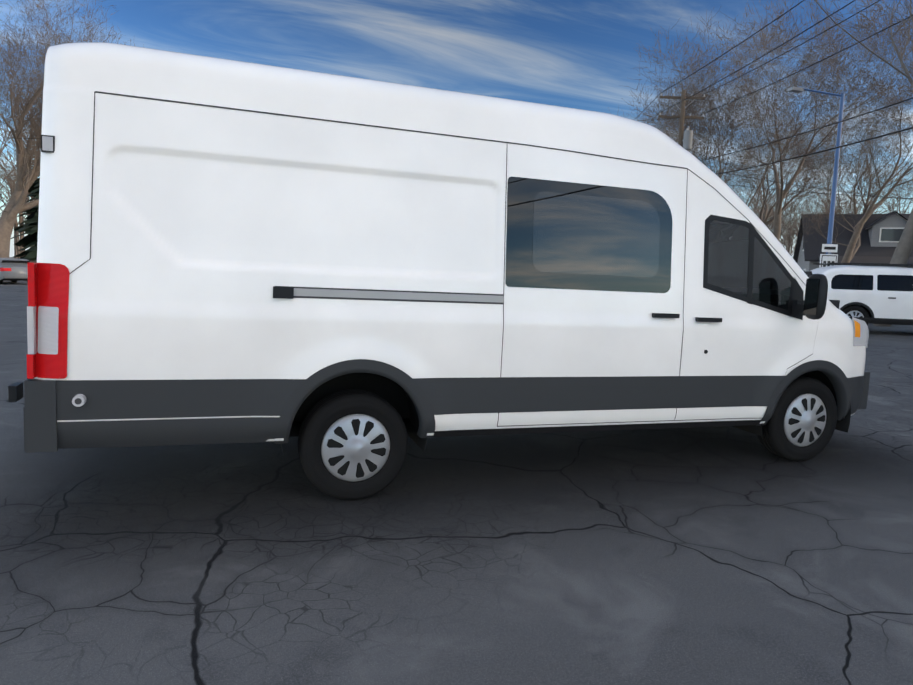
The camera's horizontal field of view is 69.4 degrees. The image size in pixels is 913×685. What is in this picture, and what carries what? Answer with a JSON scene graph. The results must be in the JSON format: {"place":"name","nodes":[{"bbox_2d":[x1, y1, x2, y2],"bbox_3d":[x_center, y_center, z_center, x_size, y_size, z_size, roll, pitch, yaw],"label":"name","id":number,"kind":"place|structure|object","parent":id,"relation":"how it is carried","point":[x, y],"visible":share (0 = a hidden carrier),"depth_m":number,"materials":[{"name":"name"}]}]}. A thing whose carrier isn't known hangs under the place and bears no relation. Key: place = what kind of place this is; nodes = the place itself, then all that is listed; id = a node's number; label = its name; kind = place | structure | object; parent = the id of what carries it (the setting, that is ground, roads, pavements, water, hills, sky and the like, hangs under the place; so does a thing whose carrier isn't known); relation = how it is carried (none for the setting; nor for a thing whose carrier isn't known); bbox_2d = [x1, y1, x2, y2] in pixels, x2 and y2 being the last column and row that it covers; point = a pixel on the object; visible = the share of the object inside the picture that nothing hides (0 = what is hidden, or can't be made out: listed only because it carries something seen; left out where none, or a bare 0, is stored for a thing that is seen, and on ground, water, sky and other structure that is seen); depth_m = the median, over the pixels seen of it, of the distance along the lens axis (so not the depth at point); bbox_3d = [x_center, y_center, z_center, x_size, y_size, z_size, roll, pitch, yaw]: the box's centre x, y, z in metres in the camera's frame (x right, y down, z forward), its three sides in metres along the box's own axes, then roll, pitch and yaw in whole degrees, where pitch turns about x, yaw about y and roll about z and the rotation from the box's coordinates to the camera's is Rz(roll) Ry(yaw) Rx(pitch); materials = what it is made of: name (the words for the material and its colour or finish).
{"place":"outdoors","nodes":[
{"label":"outdoors","id":0,"kind":"place"},
{"bbox_2d":[0,257,912,684],"bbox_3d":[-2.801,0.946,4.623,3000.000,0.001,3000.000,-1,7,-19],"label":"asphalt lot","id":1,"kind":"structure","parent":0,"point":[712,555],"depth_m":3.49,"materials":[{"name":"grey asphalt"}]},
{"bbox_2d":[0,258,29,283],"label":"sedan","id":2,"kind":"object","parent":1,"relation":"on","point":[13,269],"visible":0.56,"depth_m":35.97,"materials":[{"name":"paint"}]},
{"bbox_2d":[6,174,23,252],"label":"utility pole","id":3,"kind":"object","parent":1,"relation":"on","point":[21,236],"visible":0.23,"depth_m":57.60,"materials":[{"name":"brown wood"}]},
{"bbox_2d":[0,67,37,257],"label":"treeline","id":4,"kind":"object","parent":1,"relation":"on","point":[10,182],"visible":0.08,"depth_m":70.85,"materials":[{"name":"brown plant"}]},
{"bbox_2d":[10,123,40,260],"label":"conifer","id":5,"kind":"object","parent":1,"relation":"on","point":[29,227],"visible":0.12,"depth_m":51.74,"materials":[{"name":"green plant"}]},
{"bbox_2d":[0,0,134,257],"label":"tree","id":6,"kind":"object","parent":1,"relation":"on","point":[26,177],"visible":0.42,"depth_m":41.08,"materials":[{"name":"brown plant"}]},
{"bbox_2d":[8,42,869,499],"bbox_3d":[0.410,-0.461,5.401,6.666,2.796,2.372,-1,7,-19],"label":"van","id":7,"kind":"object","parent":1,"relation":"on","point":[352,284],"visible":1,"depth_m":4.23,"materials":[{"name":"white paint"}]},
{"bbox_2d":[659,90,704,151],"bbox_3d":[11.883,-7.489,35.368,2.389,11.700,0.943,0,6,-9],"label":"utility pole","id":8,"kind":"object","parent":1,"relation":"on","point":[685,140],"visible":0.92,"depth_m":34.94,"materials":[{"name":"brown wood"}]},
{"bbox_2d":[20,0,912,212],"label":"power lines","id":9,"kind":"object","parent":8,"relation":"attached to","point":[793,135],"visible":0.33,"depth_m":25.58,"materials":[{"name":"black metal"}]},
{"bbox_2d":[617,62,782,193],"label":"tree","id":10,"kind":"object","parent":1,"relation":"on","point":[705,134],"visible":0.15,"depth_m":49.85,"materials":[{"name":"brown plant"}]},
{"bbox_2d":[608,6,838,206],"bbox_3d":[13.510,-10.631,38.335,10.957,17.023,15.299,-6,10,-50],"label":"thin tree","id":11,"kind":"object","parent":1,"relation":"on","point":[701,128],"visible":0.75,"depth_m":36.96,"materials":[{"name":"brown plant"}]},
{"bbox_2d":[652,0,912,240],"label":"tree","id":12,"kind":"object","parent":1,"relation":"on","point":[780,195],"visible":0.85,"depth_m":35.34,"materials":[{"name":"brown plant"}]},
{"bbox_2d":[695,96,890,225],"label":"tree","id":13,"kind":"object","parent":1,"relation":"on","point":[765,217],"visible":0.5,"depth_m":51.66,"materials":[{"name":"brown plant"}]},
{"bbox_2d":[692,115,912,257],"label":"treeline","id":14,"kind":"object","parent":1,"relation":"on","point":[788,242],"visible":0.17,"depth_m":91.43,"materials":[{"name":"brown plant"}]},
{"bbox_2d":[719,0,912,326],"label":"tree","id":15,"kind":"object","parent":1,"relation":"on","point":[902,251],"visible":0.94,"depth_m":21.53,"materials":[{"name":"brown plant"}]},
{"bbox_2d":[787,86,844,253],"bbox_3d":[13.742,-5.306,25.870,2.212,8.980,0.460,2,6,2],"label":"street light","id":16,"kind":"object","parent":1,"relation":"on","point":[835,175],"visible":0.54,"depth_m":25.50,"materials":[{"name":"blue paint"}]},
{"bbox_2d":[819,244,837,267],"bbox_3d":[13.156,-1.970,23.492,0.620,3.050,0.099,1,6,-1],"label":"route sign","id":17,"kind":"object","parent":1,"relation":"on","point":[828,257],"visible":0.44,"depth_m":23.33,"materials":[{"name":"white metal"}]},
{"bbox_2d":[765,0,912,262],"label":"tree","id":18,"kind":"object","parent":1,"relation":"on","point":[851,251],"visible":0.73,"depth_m":41.35,"materials":[{"name":"brown plant"}]},
{"bbox_2d":[784,80,912,215],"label":"tree","id":19,"kind":"object","parent":1,"relation":"on","point":[865,207],"visible":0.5,"depth_m":47.91,"materials":[{"name":"brown plant"}]},
{"bbox_2d":[793,211,912,270],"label":"grey house","id":20,"kind":"structure","parent":1,"relation":"on","point":[880,235],"depth_m":46.49,"materials":[{"name":"grey"}]},
{"bbox_2d":[804,262,912,325],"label":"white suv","id":21,"kind":"object","parent":1,"relation":"on","point":[872,293],"visible":0.58,"depth_m":18.52,"materials":[{"name":"white paint"}]},
{"bbox_2d":[0,0,912,256],"label":"sky","id":22,"kind":"structure","parent":0,"point":[577,54],"materials":[{"name":"blue"}]}
]}

